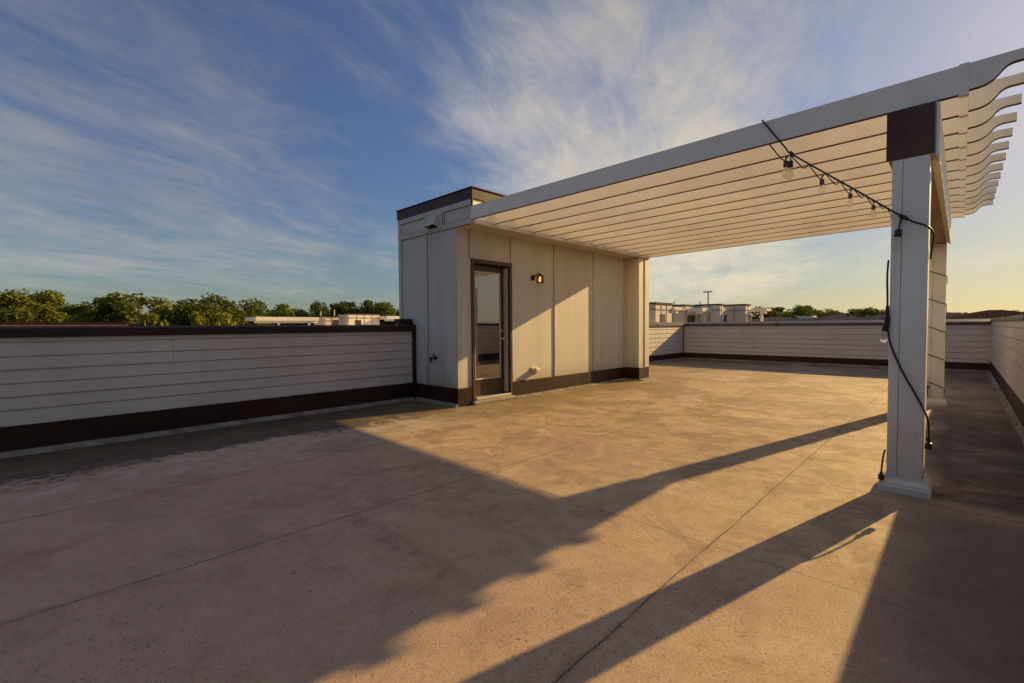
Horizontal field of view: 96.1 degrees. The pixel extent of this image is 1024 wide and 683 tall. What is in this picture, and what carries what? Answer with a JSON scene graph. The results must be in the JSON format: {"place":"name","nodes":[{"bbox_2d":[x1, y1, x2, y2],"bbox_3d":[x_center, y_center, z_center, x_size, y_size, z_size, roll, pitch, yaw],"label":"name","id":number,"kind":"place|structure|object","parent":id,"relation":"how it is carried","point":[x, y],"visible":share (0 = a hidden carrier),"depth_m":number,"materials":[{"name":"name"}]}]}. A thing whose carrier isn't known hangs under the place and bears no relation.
{"place":"outdoors","nodes":[
{"label":"outdoors","id":0,"kind":"place"},
{"bbox_2d":[0,322,128,325],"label":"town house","id":1,"kind":"structure","parent":0,"point":[64,323],"depth_m":27.22,"materials":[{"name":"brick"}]},
{"bbox_2d":[334,310,398,324],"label":"town house","id":2,"kind":"structure","parent":0,"point":[357,319],"depth_m":68.38,"materials":[{"name":"beige paint"}]},
{"bbox_2d":[0,0,1023,318],"label":"sky","id":3,"kind":"structure","parent":0,"point":[269,151],"materials":[{"name":"blue"}]},
{"bbox_2d":[396,186,651,407],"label":"stair house","id":4,"kind":"structure","parent":0,"point":[491,322],"depth_m":7.98,"materials":[{"name":"white"}]},
{"bbox_2d":[423,211,441,231],"bbox_3d":[-1.298,-1.924,7.366,0.440,0.280,0.119,1,3,44],"label":"vent hood","id":5,"kind":"object","parent":4,"relation":"attached to","point":[433,221],"visible":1,"depth_m":7.33,"materials":[{"name":"plastic"}]},
{"bbox_2d":[429,354,436,362],"bbox_3d":[-1.308,0.273,7.492,0.150,0.127,0.112,1,3,44],"label":"hose tap","id":6,"kind":"object","parent":4,"relation":"attached to","point":[431,358],"visible":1,"depth_m":7.48,"materials":[{"name":"brown metal"}]},
{"bbox_2d":[474,265,504,395],"bbox_3d":[-0.407,-0.180,7.681,0.119,2.140,0.765,1,3,44],"label":"door","id":7,"kind":"structure","parent":4,"relation":"in","point":[488,281],"depth_m":7.72,"materials":[{"name":"brown paint"}]},
{"bbox_2d":[531,367,539,373],"bbox_3d":[0.436,0.525,8.345,0.104,0.115,0.170,1,3,44],"label":"outlet box","id":8,"kind":"object","parent":4,"relation":"attached to","point":[534,370],"visible":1,"depth_m":8.31,"materials":[{"name":"beige plastic"}]},
{"bbox_2d":[530,272,543,283],"bbox_3d":[0.457,-1.140,8.240,0.240,0.210,0.138,1,2,37],"label":"wall lantern","id":9,"kind":"object","parent":4,"relation":"attached to","point":[533,275],"depth_m":8.25,"materials":[{"name":"brown metal"}]},
{"bbox_2d":[649,302,682,321],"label":"town house","id":10,"kind":"structure","parent":0,"point":[660,312],"depth_m":44.41,"materials":[{"name":"beige paint"}]},
{"bbox_2d":[672,302,711,323],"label":"town house","id":11,"kind":"structure","parent":0,"point":[686,314],"depth_m":48.94,"materials":[{"name":"beige paint"}]},
{"bbox_2d":[695,301,728,321],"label":"town house","id":12,"kind":"structure","parent":0,"point":[717,313],"depth_m":50.28,"materials":[{"name":"beige paint"}]},
{"bbox_2d":[723,304,770,321],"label":"town house","id":13,"kind":"structure","parent":0,"point":[738,312],"depth_m":51.63,"materials":[{"name":"beige paint"}]},
{"bbox_2d":[796,316,816,319],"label":"gabled house","id":14,"kind":"structure","parent":0,"point":[805,317],"depth_m":69.79,"materials":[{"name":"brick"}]},
{"bbox_2d":[862,314,884,319],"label":"gabled house","id":15,"kind":"structure","parent":0,"point":[879,317],"depth_m":75.62,"materials":[{"name":"brick"}]},
{"bbox_2d":[946,312,962,316],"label":"gabled house","id":16,"kind":"structure","parent":0,"point":[949,314],"depth_m":62.72,"materials":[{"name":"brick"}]},
{"bbox_2d":[946,310,1023,318],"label":"gabled house","id":17,"kind":"structure","parent":0,"point":[989,314],"depth_m":48.43,"materials":[{"name":"brick"}]},
{"label":"ground","id":18,"kind":"structure","parent":0,"visible":0},
{"bbox_2d":[0,290,67,321],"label":"leafy tree","id":19,"kind":"object","parent":18,"relation":"on","point":[14,315],"visible":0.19,"depth_m":80.33,"materials":[{"name":"green plant"}]},
{"bbox_2d":[0,288,79,321],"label":"leafy tree","id":20,"kind":"object","parent":18,"relation":"on","point":[50,298],"visible":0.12,"depth_m":85.50,"materials":[{"name":"green plant"}]},
{"bbox_2d":[26,300,91,320],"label":"leafy tree","id":21,"kind":"object","parent":18,"relation":"on","point":[61,303],"visible":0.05,"depth_m":90.41,"materials":[{"name":"green plant"}]},
{"bbox_2d":[52,301,109,321],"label":"leafy tree","id":22,"kind":"object","parent":18,"relation":"on","point":[84,307],"visible":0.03,"depth_m":89.38,"materials":[{"name":"green plant"}]},
{"bbox_2d":[62,296,133,325],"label":"leafy tree","id":23,"kind":"object","parent":18,"relation":"on","point":[97,315],"visible":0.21,"depth_m":82.47,"materials":[{"name":"green plant"}]},
{"bbox_2d":[69,292,175,325],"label":"leafy tree","id":24,"kind":"object","parent":18,"relation":"on","point":[128,306],"visible":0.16,"depth_m":82.10,"materials":[{"name":"green plant"}]},
{"bbox_2d":[142,312,159,325],"bbox_3d":[-46.690,3.739,61.756,8.330,15.378,8.825,-1,2,-22],"label":"leafy bush","id":25,"kind":"object","parent":18,"relation":"on","point":[148,319],"visible":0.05,"depth_m":59.96,"materials":[{"name":"green plant"}]},
{"bbox_2d":[136,299,205,325],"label":"leafy tree","id":26,"kind":"object","parent":18,"relation":"on","point":[170,318],"visible":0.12,"depth_m":77.35,"materials":[{"name":"green plant"}]},
{"bbox_2d":[150,310,206,325],"bbox_3d":[-43.132,3.628,61.201,8.449,15.599,8.951,1,2,38],"label":"leafy bush","id":27,"kind":"object","parent":18,"relation":"on","point":[196,318],"visible":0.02,"depth_m":60.75,"materials":[{"name":"green plant"}]},
{"bbox_2d":[171,293,249,325],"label":"leafy tree","id":28,"kind":"object","parent":18,"relation":"on","point":[210,310],"visible":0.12,"depth_m":80.93,"materials":[{"name":"green plant"}]},
{"bbox_2d":[213,312,232,324],"bbox_3d":[-35.885,3.788,59.779,8.262,15.253,8.753,-1,2,-23],"label":"leafy bush","id":29,"kind":"object","parent":18,"relation":"on","point":[223,319],"visible":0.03,"depth_m":58.09,"materials":[{"name":"green plant"}]},
{"bbox_2d":[250,314,264,324],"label":"leafy bush","id":30,"kind":"object","parent":18,"relation":"on","point":[253,323],"visible":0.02,"depth_m":67.04,"materials":[{"name":"green plant"}]},
{"bbox_2d":[236,297,297,324],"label":"leafy tree","id":31,"kind":"object","parent":18,"relation":"on","point":[256,307],"visible":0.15,"depth_m":90.32,"materials":[{"name":"green plant"}]},
{"bbox_2d":[245,317,318,324],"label":"town house","id":32,"kind":"structure","parent":18,"relation":"on","point":[279,320],"depth_m":59.02,"materials":[{"name":"beige paint"}]},
{"bbox_2d":[266,303,307,324],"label":"leafy tree","id":33,"kind":"object","parent":18,"relation":"on","point":[282,305],"visible":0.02,"depth_m":104.13,"materials":[{"name":"green plant"}]},
{"bbox_2d":[288,300,329,324],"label":"leafy tree","id":34,"kind":"object","parent":18,"relation":"on","point":[316,309],"visible":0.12,"depth_m":95.93,"materials":[{"name":"green plant"}]},
{"bbox_2d":[313,311,338,324],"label":"town house","id":35,"kind":"structure","parent":18,"relation":"on","point":[328,320],"depth_m":64.64,"materials":[{"name":"beige paint"}]},
{"bbox_2d":[328,301,355,315],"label":"leafy tree","id":36,"kind":"object","parent":18,"relation":"on","point":[341,307],"visible":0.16,"depth_m":101.29,"materials":[{"name":"green plant"}]},
{"bbox_2d":[346,300,393,324],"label":"leafy tree","id":37,"kind":"object","parent":18,"relation":"on","point":[368,304],"visible":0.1,"depth_m":99.54,"materials":[{"name":"green plant"}]},
{"bbox_2d":[354,301,398,324],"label":"leafy tree","id":38,"kind":"object","parent":18,"relation":"on","point":[387,308],"visible":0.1,"depth_m":98.81,"materials":[{"name":"green plant"}]},
{"bbox_2d":[7,303,966,324],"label":"woodland","id":39,"kind":"object","parent":18,"relation":"on","point":[140,315],"depth_m":106.58,"materials":[{"name":"green plant"}]},
{"bbox_2d":[0,359,1023,682],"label":"roof deck","id":40,"kind":"structure","parent":18,"relation":"on","point":[700,521],"depth_m":2.64,"materials":[{"name":"beige concrete"}]},
{"bbox_2d":[0,325,414,458],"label":"parapet wall","id":41,"kind":"structure","parent":40,"relation":"on","point":[66,387],"depth_m":5.50,"materials":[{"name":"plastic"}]},
{"bbox_2d":[394,319,416,396],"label":"parapet end trim","id":42,"kind":"structure","parent":41,"relation":"attached to","point":[413,342],"depth_m":7.86,"materials":[{"name":"brown metal"}]},
{"bbox_2d":[649,322,684,363],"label":"parapet wall","id":43,"kind":"structure","parent":40,"relation":"on","point":[666,341],"depth_m":15.93,"materials":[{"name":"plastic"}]},
{"bbox_2d":[471,47,1023,499],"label":"pergola","id":44,"kind":"object","parent":40,"relation":"on","point":[921,149],"visible":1,"depth_m":4.67,"materials":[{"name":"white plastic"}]},
{"bbox_2d":[769,144,890,213],"bbox_3d":[3.980,-1.679,5.386,4.441,0.248,0.060,-2,2,-38],"label":"string light","id":45,"kind":"object","parent":44,"relation":"hanging from","point":[821,183],"visible":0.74,"depth_m":4.78,"materials":[{"name":"black plastic"}]},
{"bbox_2d":[762,119,934,479],"bbox_3d":[2.593,-0.447,3.660,1.151,2.955,0.244,1,3,44],"label":"string light","id":46,"kind":"object","parent":44,"relation":"hanging from","point":[886,326],"visible":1,"depth_m":3.40,"materials":[{"name":"black plastic"}]},
{"bbox_2d":[927,271,947,396],"bbox_3d":[6.485,-0.092,7.048,0.233,1.990,0.248,1,3,44],"label":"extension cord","id":47,"kind":"object","parent":44,"relation":"attached to","point":[945,338],"visible":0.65,"depth_m":6.98,"materials":[{"name":"black rubber"}]},
{"bbox_2d":[684,319,991,372],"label":"parapet wall","id":48,"kind":"structure","parent":40,"relation":"on","point":[858,343],"depth_m":13.98,"materials":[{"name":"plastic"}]},
{"bbox_2d":[987,315,1023,444],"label":"parapet wall","id":49,"kind":"structure","parent":40,"relation":"on","point":[1005,373],"depth_m":6.85,"materials":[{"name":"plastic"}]},
{"bbox_2d":[703,291,712,303],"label":"light mast","id":50,"kind":"object","parent":18,"relation":"on","point":[707,295],"visible":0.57,"depth_m":69.14,"materials":[{"name":"metal"}]},
{"bbox_2d":[750,306,794,318],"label":"leafy tree","id":51,"kind":"object","parent":18,"relation":"on","point":[772,312],"visible":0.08,"depth_m":117.68,"materials":[{"name":"green plant"}]},
{"bbox_2d":[752,316,812,320],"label":"gabled house","id":52,"kind":"structure","parent":18,"relation":"on","point":[777,318],"depth_m":58.36,"materials":[{"name":"brick"}]},
{"bbox_2d":[763,307,801,317],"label":"leafy tree","id":53,"kind":"object","parent":18,"relation":"on","point":[780,309],"visible":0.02,"depth_m":122.84,"materials":[{"name":"green plant"}]},
{"bbox_2d":[772,305,821,318],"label":"leafy tree","id":54,"kind":"object","parent":18,"relation":"on","point":[804,310],"visible":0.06,"depth_m":117.57,"materials":[{"name":"green plant"}]},
{"bbox_2d":[799,305,830,316],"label":"leafy tree","id":55,"kind":"object","parent":18,"relation":"on","point":[818,312],"visible":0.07,"depth_m":120.91,"materials":[{"name":"green plant"}]},
{"bbox_2d":[815,308,838,314],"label":"leafy tree","id":56,"kind":"object","parent":18,"relation":"on","point":[831,312],"depth_m":125.71,"materials":[{"name":"green plant"}]},
{"bbox_2d":[807,314,874,320],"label":"gabled house","id":57,"kind":"structure","parent":18,"relation":"on","point":[835,317],"depth_m":58.48,"materials":[{"name":"brick"}]},
{"bbox_2d":[842,308,856,315],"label":"leafy tree","id":58,"kind":"object","parent":18,"relation":"on","point":[851,312],"visible":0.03,"depth_m":136.18,"materials":[{"name":"green plant"}]},
{"bbox_2d":[853,307,884,316],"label":"leafy tree","id":59,"kind":"object","parent":18,"relation":"on","point":[869,311],"visible":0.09,"depth_m":128.44,"materials":[{"name":"green plant"}]}
]}

